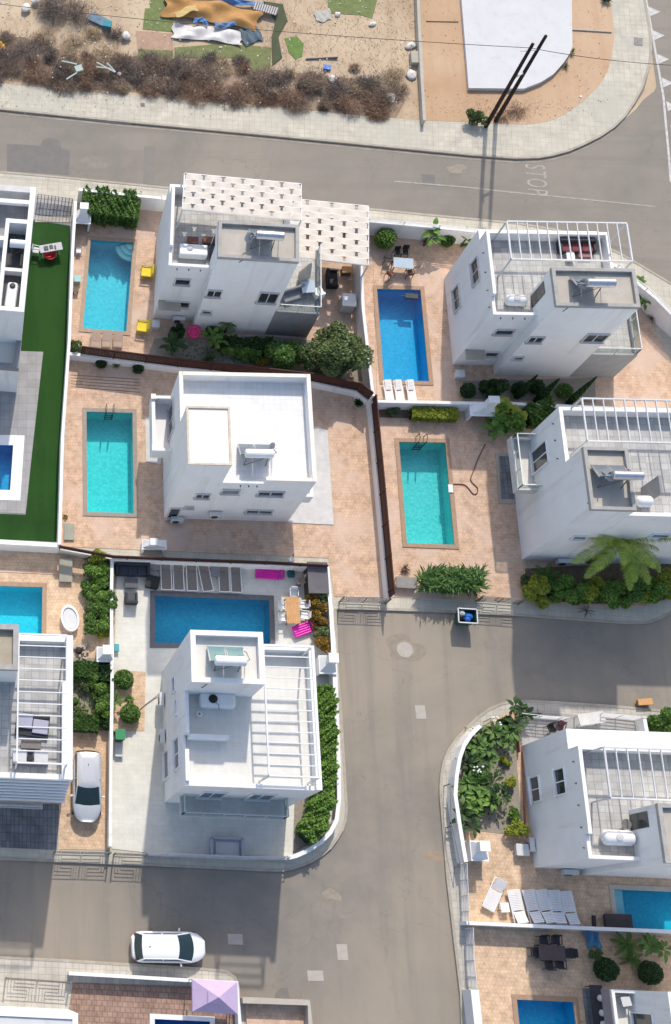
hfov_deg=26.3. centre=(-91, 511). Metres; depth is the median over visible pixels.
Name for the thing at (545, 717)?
metal railing
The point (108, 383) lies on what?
step edge
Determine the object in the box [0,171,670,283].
kerb
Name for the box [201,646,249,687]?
solar heater
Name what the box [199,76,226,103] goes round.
dry bush
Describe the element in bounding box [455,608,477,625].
waste container
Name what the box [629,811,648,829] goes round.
door
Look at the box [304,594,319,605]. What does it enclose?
shrub
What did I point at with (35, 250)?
garden chair
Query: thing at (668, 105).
road marking
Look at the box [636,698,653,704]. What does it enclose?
kerb box
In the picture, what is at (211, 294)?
window
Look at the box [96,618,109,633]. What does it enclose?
shrub
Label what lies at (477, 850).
barbecue
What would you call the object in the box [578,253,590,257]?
coffee table
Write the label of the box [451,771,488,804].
banana plant
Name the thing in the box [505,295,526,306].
water tank
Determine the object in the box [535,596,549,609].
shrub
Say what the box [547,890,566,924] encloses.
sun lounger
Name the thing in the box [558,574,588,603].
shrub
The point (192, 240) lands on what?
storage box
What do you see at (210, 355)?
shrub
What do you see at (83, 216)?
barbecue
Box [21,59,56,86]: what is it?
dry bush
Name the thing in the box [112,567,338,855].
pool deck
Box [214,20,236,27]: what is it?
tarpaulin
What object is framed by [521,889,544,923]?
sun lounger
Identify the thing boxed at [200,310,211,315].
window
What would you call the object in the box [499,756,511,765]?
shrub
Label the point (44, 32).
dry bush
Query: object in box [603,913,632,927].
sun bed
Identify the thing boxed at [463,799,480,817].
shrub
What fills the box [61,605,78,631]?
hot tub
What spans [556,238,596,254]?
garden sofa
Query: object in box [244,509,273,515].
window
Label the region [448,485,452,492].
pool pump box
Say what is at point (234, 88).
dry bush
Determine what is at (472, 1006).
boundary wall
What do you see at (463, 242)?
banana plant
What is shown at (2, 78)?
dry bush
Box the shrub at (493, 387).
[478,378,509,397]
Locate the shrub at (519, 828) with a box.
[503,820,530,836]
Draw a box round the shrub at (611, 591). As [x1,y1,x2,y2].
[598,579,625,603]
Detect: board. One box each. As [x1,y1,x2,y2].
[88,12,111,25]
[174,5,197,16]
[253,2,278,15]
[323,64,331,72]
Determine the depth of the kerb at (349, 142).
95.58 m
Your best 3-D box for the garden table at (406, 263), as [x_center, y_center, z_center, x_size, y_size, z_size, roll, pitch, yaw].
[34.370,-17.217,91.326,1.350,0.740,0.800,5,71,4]
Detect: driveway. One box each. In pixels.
[0,804,58,849]
[0,972,68,1008]
[35,203,70,216]
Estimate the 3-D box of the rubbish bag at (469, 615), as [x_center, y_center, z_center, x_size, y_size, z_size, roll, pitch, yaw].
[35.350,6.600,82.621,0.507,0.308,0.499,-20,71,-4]
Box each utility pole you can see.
[484,43,535,127]
[494,35,546,123]
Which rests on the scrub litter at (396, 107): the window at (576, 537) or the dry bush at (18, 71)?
the dry bush at (18, 71)
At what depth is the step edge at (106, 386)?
89.63 m
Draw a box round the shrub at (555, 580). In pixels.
[547,576,563,596]
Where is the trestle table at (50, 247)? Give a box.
[39,242,62,257]
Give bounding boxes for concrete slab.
[460,0,571,90]
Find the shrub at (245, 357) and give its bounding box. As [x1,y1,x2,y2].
[236,346,250,362]
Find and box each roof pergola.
[14,633,67,769]
[258,644,319,783]
[493,220,632,276]
[570,397,670,454]
[585,746,670,802]
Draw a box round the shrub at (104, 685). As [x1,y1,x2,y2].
[96,681,109,694]
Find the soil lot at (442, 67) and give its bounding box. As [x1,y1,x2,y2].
[422,0,613,124]
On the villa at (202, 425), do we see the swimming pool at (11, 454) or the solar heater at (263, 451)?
the solar heater at (263, 451)
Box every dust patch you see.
[77,155,108,168]
[322,888,341,900]
[386,633,426,661]
[424,850,443,861]
[446,164,466,173]
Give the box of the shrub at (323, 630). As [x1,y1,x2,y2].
[313,625,329,637]
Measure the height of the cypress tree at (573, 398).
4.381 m
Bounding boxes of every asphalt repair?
[7,137,69,174]
[143,146,154,184]
[422,174,434,185]
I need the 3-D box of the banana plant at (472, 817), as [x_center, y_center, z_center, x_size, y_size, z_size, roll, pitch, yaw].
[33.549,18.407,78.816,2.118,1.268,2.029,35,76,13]
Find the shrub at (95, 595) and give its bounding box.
[86,584,108,601]
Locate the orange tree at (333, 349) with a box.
[298,320,373,377]
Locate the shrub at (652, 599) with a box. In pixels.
[645,583,670,603]
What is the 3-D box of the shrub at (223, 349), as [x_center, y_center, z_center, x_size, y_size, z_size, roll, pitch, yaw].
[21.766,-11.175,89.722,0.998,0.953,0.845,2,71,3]
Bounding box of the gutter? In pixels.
[0,111,613,162]
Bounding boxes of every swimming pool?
[0,435,24,500]
[0,582,46,633]
[79,236,136,335]
[82,403,137,517]
[150,591,274,647]
[150,1014,214,1023]
[373,285,433,384]
[394,433,458,548]
[511,994,580,1023]
[608,884,670,934]
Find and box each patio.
[0,196,72,514]
[0,351,42,513]
[0,553,116,849]
[61,360,382,597]
[69,983,234,1023]
[71,203,375,394]
[245,1003,304,1023]
[372,228,670,408]
[379,411,663,605]
[466,710,670,936]
[469,928,670,1023]
[519,711,654,750]
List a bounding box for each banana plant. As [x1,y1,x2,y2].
[106,690,124,709]
[159,330,188,353]
[198,326,229,348]
[421,217,446,246]
[450,801,485,838]
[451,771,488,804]
[455,738,491,770]
[460,226,470,244]
[463,785,499,815]
[466,732,499,772]
[470,719,509,742]
[475,770,511,808]
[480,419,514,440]
[482,720,521,752]
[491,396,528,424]
[505,695,537,733]
[636,275,645,284]
[638,933,670,963]
[639,294,650,310]
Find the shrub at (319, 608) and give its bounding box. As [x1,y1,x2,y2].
[311,599,328,617]
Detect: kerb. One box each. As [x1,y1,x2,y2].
[0,0,651,159]
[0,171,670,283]
[0,607,670,871]
[0,956,312,1023]
[439,700,660,1023]
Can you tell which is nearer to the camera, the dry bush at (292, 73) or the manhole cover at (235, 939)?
the manhole cover at (235, 939)
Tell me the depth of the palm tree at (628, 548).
79.30 m
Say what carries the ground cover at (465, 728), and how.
on the pavement at (72, 187)
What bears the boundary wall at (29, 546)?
on the pavement at (72, 187)
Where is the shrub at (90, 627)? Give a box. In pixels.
[84,612,98,634]
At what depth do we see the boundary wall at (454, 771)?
78.99 m
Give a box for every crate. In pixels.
[102,20,111,28]
[114,644,118,651]
[409,51,418,65]
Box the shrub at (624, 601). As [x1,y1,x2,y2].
[608,594,632,609]
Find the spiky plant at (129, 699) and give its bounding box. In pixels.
[125,695,135,702]
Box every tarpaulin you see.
[161,0,262,30]
[171,23,241,44]
[193,17,208,25]
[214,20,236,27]
[220,0,263,5]
[237,25,262,46]
[314,8,330,22]
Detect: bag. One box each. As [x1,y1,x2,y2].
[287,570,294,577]
[459,610,464,615]
[465,612,472,619]
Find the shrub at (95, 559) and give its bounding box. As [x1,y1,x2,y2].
[88,548,105,565]
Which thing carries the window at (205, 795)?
in the villa at (214, 763)
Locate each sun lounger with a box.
[90,331,100,347]
[102,331,111,347]
[113,331,122,347]
[160,565,171,589]
[172,565,184,590]
[185,565,197,590]
[197,566,213,591]
[218,567,229,591]
[229,567,241,592]
[382,379,393,399]
[393,379,404,399]
[405,379,416,400]
[482,876,506,911]
[506,889,528,923]
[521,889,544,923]
[535,889,556,924]
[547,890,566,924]
[559,890,580,925]
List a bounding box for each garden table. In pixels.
[283,597,300,624]
[300,280,315,295]
[391,257,412,270]
[534,944,565,960]
[574,711,605,726]
[617,996,631,1006]
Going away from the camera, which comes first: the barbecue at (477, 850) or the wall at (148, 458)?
the barbecue at (477, 850)
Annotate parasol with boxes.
[284,552,294,570]
[298,262,311,281]
[592,915,595,926]
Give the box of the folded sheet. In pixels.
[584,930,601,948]
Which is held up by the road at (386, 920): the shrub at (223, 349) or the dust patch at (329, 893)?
the dust patch at (329, 893)
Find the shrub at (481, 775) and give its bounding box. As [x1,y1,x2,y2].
[467,763,487,782]
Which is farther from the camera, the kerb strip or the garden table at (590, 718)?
the kerb strip
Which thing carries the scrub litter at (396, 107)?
on the dirt lot at (382, 32)
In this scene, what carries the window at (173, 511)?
in the villa at (202, 425)
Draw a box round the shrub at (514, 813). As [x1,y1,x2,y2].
[508,807,520,820]
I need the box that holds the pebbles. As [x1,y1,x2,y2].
[0,0,607,115]
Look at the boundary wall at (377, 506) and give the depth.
85.56 m
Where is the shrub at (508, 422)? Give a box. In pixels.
[485,402,526,432]
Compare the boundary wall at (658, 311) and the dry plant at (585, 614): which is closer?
the dry plant at (585, 614)
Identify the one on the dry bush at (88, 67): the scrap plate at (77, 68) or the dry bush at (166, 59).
the scrap plate at (77, 68)
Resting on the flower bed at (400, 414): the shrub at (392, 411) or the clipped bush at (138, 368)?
the shrub at (392, 411)
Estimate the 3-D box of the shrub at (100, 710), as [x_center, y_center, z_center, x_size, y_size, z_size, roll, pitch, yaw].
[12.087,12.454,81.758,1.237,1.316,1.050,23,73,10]
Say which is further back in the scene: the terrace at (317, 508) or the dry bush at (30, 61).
the dry bush at (30, 61)
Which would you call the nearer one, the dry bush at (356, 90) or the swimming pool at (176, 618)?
the swimming pool at (176, 618)
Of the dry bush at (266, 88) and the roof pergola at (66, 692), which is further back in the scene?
the dry bush at (266, 88)
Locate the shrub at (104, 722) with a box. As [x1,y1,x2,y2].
[99,716,109,730]
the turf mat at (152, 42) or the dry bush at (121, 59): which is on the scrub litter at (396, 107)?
the dry bush at (121, 59)
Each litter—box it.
[0,0,413,105]
[0,37,404,117]
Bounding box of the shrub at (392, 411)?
[386,407,400,415]
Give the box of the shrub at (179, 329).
[170,323,185,338]
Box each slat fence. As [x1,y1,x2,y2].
[59,545,328,566]
[80,345,373,399]
[371,394,395,597]
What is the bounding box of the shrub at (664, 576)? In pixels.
[654,567,670,599]
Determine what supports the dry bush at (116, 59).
on the dirt lot at (382, 32)
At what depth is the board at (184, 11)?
98.80 m
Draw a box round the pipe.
[306,56,337,59]
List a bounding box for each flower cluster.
[465,766,483,773]
[483,716,501,728]
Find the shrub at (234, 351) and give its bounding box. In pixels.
[225,344,245,359]
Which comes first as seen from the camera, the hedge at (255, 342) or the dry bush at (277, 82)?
the hedge at (255, 342)
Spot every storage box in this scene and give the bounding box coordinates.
[115,743,122,756]
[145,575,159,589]
[187,236,198,244]
[202,236,212,245]
[339,293,355,312]
[395,576,416,589]
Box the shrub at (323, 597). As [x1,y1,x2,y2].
[317,593,328,602]
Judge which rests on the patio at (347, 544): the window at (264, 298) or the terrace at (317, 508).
the terrace at (317, 508)
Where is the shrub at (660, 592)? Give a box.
[640,576,668,603]
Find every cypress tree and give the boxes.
[514,374,538,398]
[532,378,559,402]
[565,376,596,404]
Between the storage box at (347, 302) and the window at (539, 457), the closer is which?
the window at (539, 457)
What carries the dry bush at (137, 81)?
on the scrub litter at (396, 107)
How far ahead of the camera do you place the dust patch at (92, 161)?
95.70 m
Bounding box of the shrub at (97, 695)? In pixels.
[90,687,106,703]
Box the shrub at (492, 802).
[477,793,497,809]
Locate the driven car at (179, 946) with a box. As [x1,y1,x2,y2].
[131,928,204,966]
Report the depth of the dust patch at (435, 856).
78.83 m
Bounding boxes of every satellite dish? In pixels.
[245,232,254,242]
[269,442,275,449]
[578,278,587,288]
[621,819,631,828]
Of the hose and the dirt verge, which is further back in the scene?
the dirt verge
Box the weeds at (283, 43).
[2,0,414,106]
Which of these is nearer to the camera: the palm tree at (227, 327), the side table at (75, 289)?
the palm tree at (227, 327)
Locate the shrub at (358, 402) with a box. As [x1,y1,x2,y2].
[353,398,362,406]
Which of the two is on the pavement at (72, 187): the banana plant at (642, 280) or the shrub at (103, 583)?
the banana plant at (642, 280)
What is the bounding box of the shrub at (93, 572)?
[84,561,107,580]
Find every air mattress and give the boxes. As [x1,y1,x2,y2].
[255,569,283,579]
[291,621,314,637]
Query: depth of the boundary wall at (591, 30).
97.43 m
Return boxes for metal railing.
[37,194,72,208]
[145,852,290,857]
[161,195,483,231]
[443,783,460,867]
[459,863,469,923]
[465,928,477,988]
[515,713,569,720]
[600,713,646,719]
[617,264,670,312]
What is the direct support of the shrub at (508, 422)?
on the patio at (487, 528)
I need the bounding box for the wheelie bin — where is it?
[113,729,124,741]
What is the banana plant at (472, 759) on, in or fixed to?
on the flower bed at (494, 824)
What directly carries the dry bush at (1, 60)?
on the scrub litter at (396, 107)
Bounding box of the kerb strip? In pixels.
[35,216,70,222]
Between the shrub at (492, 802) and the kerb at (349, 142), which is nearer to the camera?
the shrub at (492, 802)
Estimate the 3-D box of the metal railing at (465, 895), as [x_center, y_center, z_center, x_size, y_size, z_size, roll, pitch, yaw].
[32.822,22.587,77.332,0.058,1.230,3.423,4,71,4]
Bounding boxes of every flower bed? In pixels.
[73,657,108,730]
[84,562,115,636]
[113,670,145,730]
[149,336,361,380]
[293,797,328,852]
[379,409,459,419]
[463,378,595,401]
[463,725,522,835]
[525,563,670,603]
[583,936,670,981]
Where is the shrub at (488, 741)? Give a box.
[475,738,493,757]
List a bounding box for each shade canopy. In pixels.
[176,173,301,227]
[290,199,368,276]
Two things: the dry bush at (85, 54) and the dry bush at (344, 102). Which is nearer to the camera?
the dry bush at (344, 102)
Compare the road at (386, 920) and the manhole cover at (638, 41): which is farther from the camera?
the manhole cover at (638, 41)
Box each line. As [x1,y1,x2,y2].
[74,118,130,124]
[394,181,654,206]
[646,0,670,181]
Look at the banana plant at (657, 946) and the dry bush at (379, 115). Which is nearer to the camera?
the banana plant at (657, 946)
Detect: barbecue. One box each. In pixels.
[75,202,90,231]
[96,645,113,662]
[141,538,166,553]
[315,653,338,676]
[464,396,499,420]
[465,840,490,861]
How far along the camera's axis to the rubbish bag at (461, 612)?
82.57 m
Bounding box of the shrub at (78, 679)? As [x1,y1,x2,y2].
[73,677,84,681]
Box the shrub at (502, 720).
[499,715,515,730]
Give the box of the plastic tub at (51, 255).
[43,251,56,260]
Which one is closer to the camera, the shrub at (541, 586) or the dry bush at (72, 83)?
the shrub at (541, 586)
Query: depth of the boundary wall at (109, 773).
80.98 m
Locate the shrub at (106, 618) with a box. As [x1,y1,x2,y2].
[98,615,113,625]
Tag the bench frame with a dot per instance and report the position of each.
(226, 848)
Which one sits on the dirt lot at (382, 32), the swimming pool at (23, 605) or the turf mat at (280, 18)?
the turf mat at (280, 18)
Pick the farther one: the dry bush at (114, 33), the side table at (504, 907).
the dry bush at (114, 33)
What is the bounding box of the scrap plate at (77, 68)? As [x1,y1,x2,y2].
[74,64,82,72]
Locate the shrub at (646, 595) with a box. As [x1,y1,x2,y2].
[640,590,648,602]
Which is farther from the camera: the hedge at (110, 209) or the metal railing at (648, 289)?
the hedge at (110, 209)
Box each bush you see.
[0,28,17,44]
[0,38,12,61]
[0,45,21,69]
[0,56,22,76]
[0,73,5,86]
[1,30,49,64]
[1,61,29,83]
[20,67,38,83]
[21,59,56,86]
[23,57,37,67]
[29,23,56,45]
[31,0,77,26]
[31,34,60,53]
[36,70,69,97]
[40,47,59,63]
[49,57,83,82]
[50,72,64,85]
[57,73,83,94]
[58,32,90,54]
[58,59,77,73]
[59,0,101,30]
[61,42,81,64]
[69,71,107,97]
[76,56,108,79]
[77,76,93,91]
[79,24,106,42]
[79,47,97,63]
[79,69,103,91]
[87,41,120,64]
[91,66,108,80]
[95,360,106,368]
[96,67,129,94]
[103,23,124,41]
[104,50,128,68]
[104,52,142,82]
[107,66,118,79]
[108,50,131,71]
[114,669,133,689]
[115,83,131,94]
[119,702,140,724]
[123,67,147,91]
[132,364,143,373]
[133,45,159,69]
[134,50,170,78]
[136,81,163,102]
[146,70,179,98]
[148,54,173,76]
[158,54,173,66]
[161,79,187,100]
[163,50,199,80]
[169,69,211,106]
[177,84,208,106]
[179,64,195,77]
[184,55,220,82]
[192,71,212,85]
[194,73,224,86]
[196,51,218,67]
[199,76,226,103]
[206,55,235,78]
[216,86,246,110]
[223,77,261,109]
[230,53,250,69]
[235,59,253,75]
[239,65,276,92]
[250,88,280,108]
[252,77,264,89]
[252,81,278,100]
[262,61,308,98]
[264,73,291,91]
[264,340,306,369]
[270,87,280,97]
[271,87,308,112]
[280,67,296,78]
[281,94,312,114]
[295,70,322,96]
[295,77,309,87]
[302,65,329,84]
[305,83,324,96]
[317,99,331,111]
[321,89,347,112]
[322,75,352,102]
[330,81,349,99]
[334,91,361,118]
[338,75,379,105]
[346,83,366,95]
[347,63,362,73]
[349,74,369,87]
[351,91,392,118]
[356,72,386,91]
[364,102,390,121]
[371,81,401,104]
[372,93,390,107]
[373,228,396,249]
[378,62,408,86]
[385,81,411,100]
[441,235,455,247]
[460,383,476,397]
[493,108,514,124]
[505,101,528,121]
[510,381,528,397]
[528,379,544,394]
[555,383,573,398]
[592,957,619,981]
[637,960,663,985]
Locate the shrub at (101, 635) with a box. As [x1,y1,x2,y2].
[96,628,113,639]
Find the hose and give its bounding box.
[453,444,485,494]
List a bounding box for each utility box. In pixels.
[64,523,73,539]
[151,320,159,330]
[454,370,464,378]
[514,844,529,855]
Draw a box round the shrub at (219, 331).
[205,325,222,335]
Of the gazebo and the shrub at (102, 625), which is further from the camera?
the shrub at (102, 625)
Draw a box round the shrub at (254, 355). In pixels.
[245,349,262,361]
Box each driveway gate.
[5,977,70,982]
[53,850,111,854]
[113,852,147,856]
[338,596,391,604]
[475,595,526,604]
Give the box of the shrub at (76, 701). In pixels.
[73,697,79,707]
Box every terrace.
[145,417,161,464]
[287,426,333,524]
[495,453,515,503]
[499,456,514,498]
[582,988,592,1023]
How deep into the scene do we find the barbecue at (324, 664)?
81.53 m
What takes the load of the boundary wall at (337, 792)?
on the pavement at (72, 187)
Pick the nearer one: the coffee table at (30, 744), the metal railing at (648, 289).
the coffee table at (30, 744)
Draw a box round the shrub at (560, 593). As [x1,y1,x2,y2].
[549,582,572,603]
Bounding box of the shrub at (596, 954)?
[588,948,603,962]
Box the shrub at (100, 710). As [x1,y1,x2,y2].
[92,701,109,718]
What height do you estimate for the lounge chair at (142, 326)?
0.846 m
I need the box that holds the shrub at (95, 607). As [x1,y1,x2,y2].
[91,602,106,619]
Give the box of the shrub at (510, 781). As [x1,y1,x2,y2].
[503,776,516,787]
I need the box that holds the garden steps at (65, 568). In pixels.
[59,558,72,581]
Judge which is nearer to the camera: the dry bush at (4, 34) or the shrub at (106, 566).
the shrub at (106, 566)
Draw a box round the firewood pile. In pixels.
[73,641,88,659]
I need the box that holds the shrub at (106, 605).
[97,589,117,613]
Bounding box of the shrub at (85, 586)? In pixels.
[80,580,93,598]
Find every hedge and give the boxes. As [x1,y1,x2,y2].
[73,660,98,678]
[73,714,99,733]
[81,184,141,230]
[98,664,113,683]
[218,334,273,350]
[295,684,341,845]
[408,406,459,422]
[415,561,491,598]
[522,394,556,428]
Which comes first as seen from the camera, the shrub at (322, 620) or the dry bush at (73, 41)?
the shrub at (322, 620)
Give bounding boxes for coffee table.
[21,739,40,748]
[125,578,137,588]
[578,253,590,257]
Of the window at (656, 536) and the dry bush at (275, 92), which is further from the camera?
the dry bush at (275, 92)
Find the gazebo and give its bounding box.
[187,979,237,1014]
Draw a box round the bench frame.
[210,836,243,855]
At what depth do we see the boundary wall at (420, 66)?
96.60 m
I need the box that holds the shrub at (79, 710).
[73,706,86,714]
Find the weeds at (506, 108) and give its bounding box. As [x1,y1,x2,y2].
[426,95,613,121]
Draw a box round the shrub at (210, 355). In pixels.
[202,350,215,361]
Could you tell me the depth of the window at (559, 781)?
75.14 m
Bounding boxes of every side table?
[73,287,78,293]
[74,275,80,283]
[150,564,159,570]
[210,566,219,576]
[498,903,509,912]
[565,251,574,261]
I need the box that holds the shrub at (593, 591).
[583,576,605,604]
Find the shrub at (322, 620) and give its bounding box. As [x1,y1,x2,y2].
[308,615,327,630]
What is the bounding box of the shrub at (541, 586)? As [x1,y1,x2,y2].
[528,574,551,595]
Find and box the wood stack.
[340,266,351,275]
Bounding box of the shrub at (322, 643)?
[313,636,330,652]
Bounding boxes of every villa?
[0,184,35,391]
[0,624,72,808]
[0,1006,77,1023]
[149,371,316,523]
[153,184,321,336]
[158,630,321,819]
[444,229,642,376]
[507,407,670,565]
[521,729,670,878]
[601,989,670,1023]
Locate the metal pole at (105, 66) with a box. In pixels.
[96,62,114,72]
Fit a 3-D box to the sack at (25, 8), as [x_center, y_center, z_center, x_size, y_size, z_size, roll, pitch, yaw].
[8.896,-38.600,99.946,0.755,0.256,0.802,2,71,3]
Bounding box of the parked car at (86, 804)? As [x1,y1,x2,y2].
[70,750,104,822]
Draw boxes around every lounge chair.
[135,319,150,334]
[140,264,154,279]
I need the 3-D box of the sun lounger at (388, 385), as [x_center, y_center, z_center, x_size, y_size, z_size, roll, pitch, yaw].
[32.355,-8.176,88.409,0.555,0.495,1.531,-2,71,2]
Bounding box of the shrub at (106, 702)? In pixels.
[103,698,115,710]
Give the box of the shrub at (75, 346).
[70,340,84,352]
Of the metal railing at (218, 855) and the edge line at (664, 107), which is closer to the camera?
the metal railing at (218, 855)
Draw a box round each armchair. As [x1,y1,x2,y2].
[124,592,137,604]
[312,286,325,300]
[325,268,338,288]
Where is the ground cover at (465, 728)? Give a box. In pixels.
[73,340,661,822]
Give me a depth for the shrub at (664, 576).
82.38 m
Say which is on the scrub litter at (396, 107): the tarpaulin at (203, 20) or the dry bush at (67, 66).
the dry bush at (67, 66)
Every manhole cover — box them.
[228,934,242,944]
[307,970,323,980]
[336,944,347,959]
[395,640,414,658]
[415,705,426,718]
[634,37,642,45]
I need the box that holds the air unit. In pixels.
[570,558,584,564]
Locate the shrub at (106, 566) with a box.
[99,562,114,579]
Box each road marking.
[525,164,547,194]
[649,7,659,15]
[653,30,664,39]
[657,54,668,63]
[662,78,670,86]
[666,101,670,110]
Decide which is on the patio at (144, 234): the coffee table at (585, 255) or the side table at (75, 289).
the side table at (75, 289)
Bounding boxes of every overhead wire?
[0,4,528,47]
[532,48,664,64]
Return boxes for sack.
[21,3,30,11]
[122,31,131,39]
[328,75,336,81]
[405,42,416,49]
[406,69,416,79]
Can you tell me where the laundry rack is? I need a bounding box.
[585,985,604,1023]
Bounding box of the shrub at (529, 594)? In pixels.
[521,584,544,601]
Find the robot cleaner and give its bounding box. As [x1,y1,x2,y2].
[400,293,417,298]
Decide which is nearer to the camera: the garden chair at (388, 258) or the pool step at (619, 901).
the pool step at (619, 901)
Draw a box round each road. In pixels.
[0,0,670,281]
[0,610,670,1023]
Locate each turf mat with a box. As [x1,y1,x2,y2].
[136,31,173,50]
[138,49,172,60]
[143,0,172,31]
[174,43,271,71]
[263,1,286,64]
[285,36,303,59]
[328,0,376,17]
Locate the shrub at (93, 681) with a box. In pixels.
[85,673,98,689]
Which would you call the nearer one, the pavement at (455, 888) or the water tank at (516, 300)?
the pavement at (455, 888)
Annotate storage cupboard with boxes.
[303,562,328,594]
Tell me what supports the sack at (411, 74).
on the dirt lot at (382, 32)
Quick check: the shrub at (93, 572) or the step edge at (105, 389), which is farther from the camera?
the step edge at (105, 389)
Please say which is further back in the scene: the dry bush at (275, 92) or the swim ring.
the dry bush at (275, 92)
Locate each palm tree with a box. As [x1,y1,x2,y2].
[219,322,235,336]
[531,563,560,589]
[571,534,670,590]
[609,927,642,960]
[619,949,642,969]
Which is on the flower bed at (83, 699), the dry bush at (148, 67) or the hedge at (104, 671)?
the hedge at (104, 671)
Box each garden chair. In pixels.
[32,244,39,254]
[276,601,285,610]
[276,613,285,622]
[288,586,298,596]
[295,574,306,584]
[297,600,310,609]
[300,610,310,620]
[382,253,392,265]
[384,268,395,280]
[391,246,402,256]
[400,244,409,257]
[404,268,415,278]
[527,947,538,956]
[535,934,550,944]
[541,960,556,970]
[545,721,558,734]
[549,934,562,944]
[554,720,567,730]
[554,960,567,969]
[565,948,578,958]
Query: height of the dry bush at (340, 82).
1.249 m
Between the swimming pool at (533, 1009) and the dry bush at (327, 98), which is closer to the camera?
the swimming pool at (533, 1009)
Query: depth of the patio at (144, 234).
91.51 m
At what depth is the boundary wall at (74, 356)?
89.25 m
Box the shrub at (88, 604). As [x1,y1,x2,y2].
[84,600,95,613]
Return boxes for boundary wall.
[0,540,58,553]
[57,201,76,545]
[59,549,111,561]
[68,971,241,1023]
[69,352,367,404]
[77,188,670,336]
[107,559,113,847]
[112,558,306,571]
[145,852,287,859]
[240,997,311,1023]
[286,567,340,860]
[353,252,374,404]
[366,400,668,410]
[367,404,389,600]
[414,0,425,124]
[426,20,458,21]
[447,725,480,862]
[460,921,670,933]
[462,989,481,1023]
[515,720,520,752]
[521,752,527,837]
[572,29,611,32]
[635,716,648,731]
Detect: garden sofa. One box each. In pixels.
[13,749,47,765]
[115,561,149,576]
[281,284,306,303]
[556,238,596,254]
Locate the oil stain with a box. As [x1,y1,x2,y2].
[275,988,289,998]
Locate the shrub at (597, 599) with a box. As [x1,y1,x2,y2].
[593,585,610,603]
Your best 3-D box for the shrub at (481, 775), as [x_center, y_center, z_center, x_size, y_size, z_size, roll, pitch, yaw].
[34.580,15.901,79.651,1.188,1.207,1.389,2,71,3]
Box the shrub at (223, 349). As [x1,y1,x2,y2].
[220,346,231,354]
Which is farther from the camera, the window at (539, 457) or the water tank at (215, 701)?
the window at (539, 457)
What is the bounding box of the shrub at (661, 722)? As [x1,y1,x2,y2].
[646,706,670,731]
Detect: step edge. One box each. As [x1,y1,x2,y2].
[0,569,87,575]
[71,386,139,392]
[73,375,139,379]
[75,378,139,382]
[76,381,139,385]
[76,384,136,388]
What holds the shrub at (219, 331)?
on the pavement at (72, 187)
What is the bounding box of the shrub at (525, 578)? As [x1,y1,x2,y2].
[520,574,530,585]
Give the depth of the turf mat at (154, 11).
99.43 m
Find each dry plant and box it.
[399,564,410,573]
[577,605,595,617]
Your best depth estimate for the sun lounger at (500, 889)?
77.47 m
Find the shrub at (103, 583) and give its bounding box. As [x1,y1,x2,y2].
[89,578,108,591]
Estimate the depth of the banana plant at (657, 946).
75.86 m
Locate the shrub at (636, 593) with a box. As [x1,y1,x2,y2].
[621,574,650,602]
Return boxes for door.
[209,235,214,260]
[531,281,544,307]
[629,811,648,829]
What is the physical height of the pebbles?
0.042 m
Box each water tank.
[4,282,17,306]
[178,244,207,259]
[198,693,235,709]
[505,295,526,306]
[600,830,635,845]
[635,496,653,506]
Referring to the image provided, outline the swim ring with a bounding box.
[187,325,200,338]
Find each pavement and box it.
[0,0,648,156]
[0,173,670,868]
[0,959,245,1023]
[442,702,670,1023]
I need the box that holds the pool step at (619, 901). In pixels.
[614,890,624,913]
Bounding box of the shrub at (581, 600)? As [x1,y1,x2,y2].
[567,593,588,605]
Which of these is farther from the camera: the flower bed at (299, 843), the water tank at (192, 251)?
the water tank at (192, 251)
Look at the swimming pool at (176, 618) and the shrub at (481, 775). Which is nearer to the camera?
the shrub at (481, 775)
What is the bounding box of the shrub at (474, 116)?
[466,108,487,125]
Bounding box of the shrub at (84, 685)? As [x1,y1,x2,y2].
[78,680,90,692]
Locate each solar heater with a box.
[10,238,25,257]
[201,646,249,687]
[237,443,276,465]
[238,228,284,262]
[562,276,616,311]
[587,464,644,503]
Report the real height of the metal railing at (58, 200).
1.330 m
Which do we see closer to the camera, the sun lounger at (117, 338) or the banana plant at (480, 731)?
the banana plant at (480, 731)
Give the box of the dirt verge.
[617,57,655,125]
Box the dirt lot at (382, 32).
[0,0,423,119]
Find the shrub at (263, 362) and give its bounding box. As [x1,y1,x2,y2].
[255,358,269,366]
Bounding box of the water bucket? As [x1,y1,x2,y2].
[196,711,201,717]
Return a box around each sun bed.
[15,712,49,738]
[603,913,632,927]
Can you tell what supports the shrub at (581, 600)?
on the flower bed at (613, 571)
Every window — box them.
[162,748,169,781]
[165,507,181,519]
[166,300,190,309]
[166,397,174,441]
[170,675,175,694]
[172,735,179,772]
[173,278,190,287]
[173,698,177,716]
[183,506,193,510]
[193,493,210,500]
[195,791,228,799]
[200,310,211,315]
[204,289,222,299]
[219,489,240,495]
[243,793,277,801]
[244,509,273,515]
[255,291,279,305]
[255,490,285,497]
[450,283,461,314]
[469,255,480,288]
[485,351,500,358]
[491,329,515,336]
[510,356,524,361]
[524,336,545,344]
[527,775,541,804]
[529,439,549,475]
[551,766,567,797]
[569,535,589,540]
[579,333,610,343]
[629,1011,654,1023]
[647,533,670,539]
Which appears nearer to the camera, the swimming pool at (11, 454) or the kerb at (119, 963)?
the kerb at (119, 963)
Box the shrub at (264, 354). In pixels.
[261,346,271,361]
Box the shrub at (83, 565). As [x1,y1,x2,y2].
[82,556,89,569]

